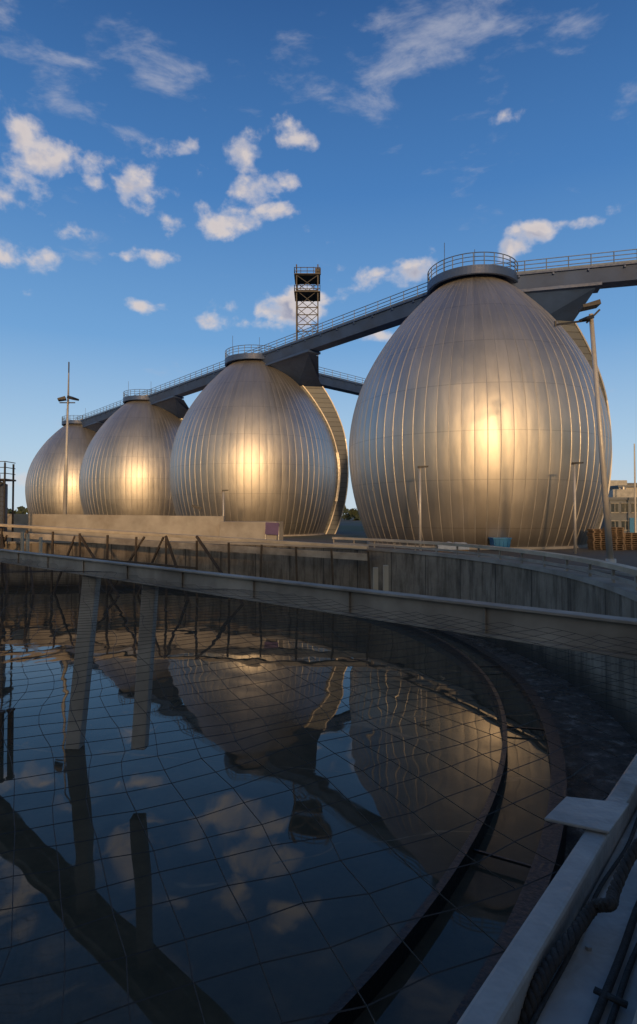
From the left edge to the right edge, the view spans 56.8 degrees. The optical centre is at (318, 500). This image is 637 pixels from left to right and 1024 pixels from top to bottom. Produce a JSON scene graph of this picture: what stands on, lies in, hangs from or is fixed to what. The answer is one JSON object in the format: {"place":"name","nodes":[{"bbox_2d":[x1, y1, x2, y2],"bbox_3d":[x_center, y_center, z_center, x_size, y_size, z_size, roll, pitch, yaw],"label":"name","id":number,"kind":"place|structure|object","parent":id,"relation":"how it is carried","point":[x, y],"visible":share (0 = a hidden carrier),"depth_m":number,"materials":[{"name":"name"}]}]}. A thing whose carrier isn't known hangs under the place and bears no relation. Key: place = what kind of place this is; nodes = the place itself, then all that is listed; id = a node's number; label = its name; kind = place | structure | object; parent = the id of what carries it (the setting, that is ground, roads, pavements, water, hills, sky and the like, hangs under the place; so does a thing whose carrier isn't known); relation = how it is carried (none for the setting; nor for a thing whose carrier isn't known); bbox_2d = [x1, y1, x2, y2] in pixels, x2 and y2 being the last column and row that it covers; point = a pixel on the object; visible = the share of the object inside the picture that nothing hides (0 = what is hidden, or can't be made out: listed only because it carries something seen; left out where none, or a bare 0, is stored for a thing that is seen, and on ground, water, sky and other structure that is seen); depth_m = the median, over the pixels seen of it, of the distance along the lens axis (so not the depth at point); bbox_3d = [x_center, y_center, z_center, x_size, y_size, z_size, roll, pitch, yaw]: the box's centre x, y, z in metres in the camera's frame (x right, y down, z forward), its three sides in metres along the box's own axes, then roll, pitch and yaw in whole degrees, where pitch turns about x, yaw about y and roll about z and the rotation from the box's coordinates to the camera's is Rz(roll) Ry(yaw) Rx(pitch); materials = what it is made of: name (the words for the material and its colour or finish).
{"place":"outdoors","nodes":[
{"label":"outdoors","id":0,"kind":"place"},
{"bbox_2d":[0,590,550,1023],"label":"water","id":1,"kind":"structure","parent":0,"point":[311,984],"depth_m":11.72,"materials":[{"name":"liquid"}]},
{"bbox_2d":[0,708,14,746],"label":"depth gauge post","id":2,"kind":"object","parent":1,"relation":"in","point":[10,732],"visible":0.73,"depth_m":15.48,"materials":[{"name":"black metal"}]},
{"bbox_2d":[0,532,636,749],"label":"scraper bridge","id":3,"kind":"structure","parent":1,"relation":"in","point":[588,625],"depth_m":9.86,"materials":[{"name":"grey metal"}]},
{"bbox_2d":[294,264,320,355],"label":"lattice tower","id":4,"kind":"structure","parent":0,"point":[313,295],"depth_m":99.25,"materials":[{"name":"grey metal"}]},
{"bbox_2d":[0,0,636,513],"label":"sky","id":5,"kind":"structure","parent":0,"point":[168,168],"materials":[{"name":"blue"}]},
{"bbox_2d":[283,517,636,580],"bbox_3d":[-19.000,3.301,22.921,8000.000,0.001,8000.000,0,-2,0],"label":"ground","id":6,"kind":"structure","parent":0,"point":[352,528],"depth_m":44.44,"materials":[{"name":"concrete"}]},
{"bbox_2d":[0,461,15,547],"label":"service gantry","id":7,"kind":"object","parent":6,"relation":"on","point":[3,500],"visible":0.87,"depth_m":50.29,"materials":[{"name":"grey metal"}]},
{"bbox_2d":[25,408,104,514],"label":"egg shaped digester tank","id":8,"kind":"object","parent":6,"relation":"on","point":[44,487],"visible":0.46,"depth_m":133.74,"materials":[{"name":"metal"}]},
{"bbox_2d":[75,394,136,425],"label":"elevated walkway bridge","id":9,"kind":"structure","parent":8,"relation":"on","point":[103,416],"depth_m":131.33,"materials":[{"name":"blue paint"}]},
{"bbox_2d":[57,362,78,513],"bbox_3d":[-23.804,-4.513,55.832,1.987,17.454,1.239,0,-2,0],"label":"floodlight mast","id":10,"kind":"object","parent":6,"relation":"on","point":[63,398],"visible":0.64,"depth_m":56.00,"materials":[{"name":"metal"}]},
{"bbox_2d":[7,514,224,541],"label":"concrete retaining wall","id":11,"kind":"structure","parent":6,"relation":"on","point":[199,525],"depth_m":53.24,"materials":[{"name":"beige concrete"}]},
{"bbox_2d":[191,505,202,515],"bbox_3d":[-10.930,1.147,52.996,0.986,1.481,0.660,0,-2,-11],"label":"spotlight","id":12,"kind":"object","parent":11,"relation":"on","point":[197,507],"visible":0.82,"depth_m":52.72,"materials":[{"name":"grey metal"}]},
{"bbox_2d":[79,381,188,515],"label":"egg shaped digester tank","id":13,"kind":"object","parent":6,"relation":"on","point":[124,469],"visible":0.62,"depth_m":105.23,"materials":[{"name":"metal"}]},
{"bbox_2d":[7,506,359,519],"bbox_3d":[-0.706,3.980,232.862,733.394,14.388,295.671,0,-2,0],"label":"distant trees","id":14,"kind":"object","parent":6,"relation":"on","point":[353,513],"visible":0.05,"depth_m":332.60,"materials":[{"name":"green plant"}]},
{"bbox_2d":[222,490,228,515],"bbox_3d":[-9.501,1.623,59.978,0.659,5.395,0.320,0,-2,0],"label":"street lamp","id":15,"kind":"object","parent":6,"relation":"on","point":[223,500],"visible":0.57,"depth_m":59.93,"materials":[{"name":"metal"}]},
{"bbox_2d":[220,521,282,542],"bbox_3d":[-5.785,3.077,50.637,5.450,2.500,1.400,-1,-2,22],"label":"concrete utility box","id":16,"kind":"object","parent":6,"relation":"on","point":[246,529],"visible":0.56,"depth_m":50.11,"materials":[{"name":"beige concrete"}]},
{"bbox_2d":[169,336,348,535],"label":"egg shaped digester tank","id":17,"kind":"object","parent":6,"relation":"on","point":[257,438],"visible":0.84,"depth_m":77.29,"materials":[{"name":"metal"}]},
{"bbox_2d":[141,352,246,402],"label":"elevated walkway bridge","id":18,"kind":"structure","parent":17,"relation":"on","point":[193,385],"depth_m":100.51,"materials":[{"name":"blue paint"}]},
{"bbox_2d":[260,352,364,395],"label":"elevated walkway bridge","id":19,"kind":"structure","parent":17,"relation":"on","point":[332,382],"depth_m":98.51,"materials":[{"name":"blue paint"}]},
{"bbox_2d":[265,522,278,539],"bbox_3d":[-3.851,2.899,48.800,1.292,2.158,0.158,-1,-2,19],"label":"information sign","id":20,"kind":"object","parent":6,"relation":"on","point":[271,528],"visible":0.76,"depth_m":48.73,"materials":[{"name":"purple metal"}]},
{"bbox_2d":[0,541,636,1023],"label":"settling basin","id":21,"kind":"object","parent":6,"relation":"on","point":[472,577],"visible":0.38,"depth_m":21.04,"materials":[{"name":"concrete"}]},
{"bbox_2d":[0,524,370,614],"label":"access gangway","id":22,"kind":"object","parent":21,"relation":"attached to","point":[196,546],"visible":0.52,"depth_m":43.42,"materials":[{"name":"metal"}]},
{"bbox_2d":[332,537,636,590],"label":"basin edge guard rail","id":23,"kind":"object","parent":21,"relation":"on","point":[613,567],"visible":0.98,"depth_m":26.40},
{"bbox_2d":[457,754,636,1023],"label":"basin parapet","id":24,"kind":"structure","parent":21,"relation":"on","point":[593,980],"depth_m":1.73,"materials":[{"name":"concrete"}]},
{"bbox_2d":[0,558,636,1023],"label":"safety net","id":25,"kind":"object","parent":24,"relation":"attached to","point":[172,588],"visible":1,"depth_m":3.73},
{"bbox_2d":[518,838,636,1023],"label":"rope","id":26,"kind":"object","parent":24,"relation":"on","point":[560,951],"visible":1,"depth_m":1.72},
{"bbox_2d":[418,466,428,550],"bbox_3d":[7.641,0.680,42.997,0.758,6.392,0.320,0,-2,0],"label":"street lamp","id":27,"kind":"object","parent":6,"relation":"on","point":[420,524],"visible":0.78,"depth_m":42.93,"materials":[{"name":"metal"}]},
{"bbox_2d":[437,541,468,551],"bbox_3d":[9.955,3.469,43.924,2.300,0.764,1.100,0,-2,0],"label":"covered pallet stack","id":28,"kind":"object","parent":6,"relation":"on","point":[452,548],"visible":0.55,"depth_m":43.41,"materials":[{"name":"white plastic"}]},
{"bbox_2d":[349,243,611,549],"bbox_3d":[15.900,-9.554,57.270,25.896,31.100,24.096,0,-2,0],"label":"egg shaped digester tank","id":29,"kind":"object","parent":6,"relation":"on","point":[476,395],"visible":0.91,"depth_m":47.52,"materials":[{"name":"metal"}]},
{"bbox_2d":[247,282,427,362],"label":"elevated walkway bridge","id":30,"kind":"structure","parent":29,"relation":"on","point":[389,317],"depth_m":69.30,"materials":[{"name":"blue paint"}]},
{"bbox_2d":[493,249,636,288],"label":"elevated walkway bridge","id":31,"kind":"structure","parent":29,"relation":"on","point":[613,274],"depth_m":54.04,"materials":[{"name":"blue paint"}]},
{"bbox_2d":[488,537,511,550],"bbox_3d":[14.145,3.401,45.927,1.480,0.996,1.320,0,-2,0],"label":"blue skip container","id":32,"kind":"object","parent":6,"relation":"on","point":[501,541],"visible":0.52,"depth_m":45.37,"materials":[{"name":"plastic"}]},
{"bbox_2d":[464,554,633,576],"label":"kerb","id":33,"kind":"structure","parent":6,"relation":"on","point":[609,571],"depth_m":28.70,"materials":[{"name":"concrete"}]},
{"bbox_2d":[571,462,583,553],"bbox_3d":[18.276,0.573,41.499,0.758,6.528,0.320,0,-2,0],"label":"street lamp","id":34,"kind":"object","parent":6,"relation":"on","point":[574,500],"visible":0.93,"depth_m":41.43,"materials":[{"name":"metal"}]},
{"bbox_2d":[554,299,615,562],"bbox_3d":[13.729,-3.341,30.139,3.837,13.789,1.039,0,-2,-18],"label":"floodlight mast","id":35,"kind":"object","parent":6,"relation":"on","point":[602,460],"visible":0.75,"depth_m":30.53,"materials":[{"name":"metal"}]},
{"bbox_2d":[587,529,605,549],"bbox_3d":[22.264,3.109,46.925,1.292,1.640,1.020,0,-2,0],"label":"pallet stack","id":36,"kind":"object","parent":6,"relation":"on","point":[595,540],"visible":0.84,"depth_m":46.65,"materials":[{"name":"brown wood"}]},
{"bbox_2d":[602,527,624,549],"bbox_3d":[23.251,3.021,46.427,1.286,1.790,1.020,0,-2,0],"label":"pallet stack","id":37,"kind":"object","parent":6,"relation":"on","point":[617,537],"visible":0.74,"depth_m":46.02,"materials":[{"name":"brown wood"}]},
{"bbox_2d":[600,487,636,532],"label":"glazed workshop","id":38,"kind":"structure","parent":6,"relation":"on","point":[621,503],"depth_m":81.96,"materials":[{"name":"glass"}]},
{"bbox_2d":[611,504,636,529],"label":"windows","id":39,"kind":"structure","parent":38,"relation":"in","point":[624,507],"depth_m":81.94,"materials":[{"name":"grey glass"}]},
{"bbox_2d":[629,518,633,532],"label":"door","id":40,"kind":"structure","parent":38,"relation":"in","point":[631,520],"depth_m":81.78,"materials":[{"name":"blue plastic"}]},
{"bbox_2d":[622,533,636,549],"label":"pallet stack","id":41,"kind":"object","parent":6,"relation":"on","point":[630,540],"visible":0.68,"depth_m":46.44,"materials":[{"name":"brown wood"}]},
{"bbox_2d":[634,444,636,532],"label":"antenna pole","id":42,"kind":"object","parent":6,"relation":"on","point":[635,524],"visible":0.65,"depth_m":79.97,"materials":[{"name":"metal"}]},
{"bbox_2d":[609,487,636,496],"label":"walls","id":43,"kind":"structure","parent":0,"point":[626,488],"depth_m":96.09,"materials":[{"name":"beige concrete"}]},
{"bbox_2d":[610,485,636,487],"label":"roof edge","id":44,"kind":"object","parent":43,"relation":"on","point":[617,486],"visible":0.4,"depth_m":95.85,"materials":[{"name":"beige concrete"}]},
{"bbox_2d":[610,480,626,485],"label":"roof plant","id":45,"kind":"object","parent":44,"relation":"on","point":[617,482],"visible":0.43,"depth_m":103.12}
]}

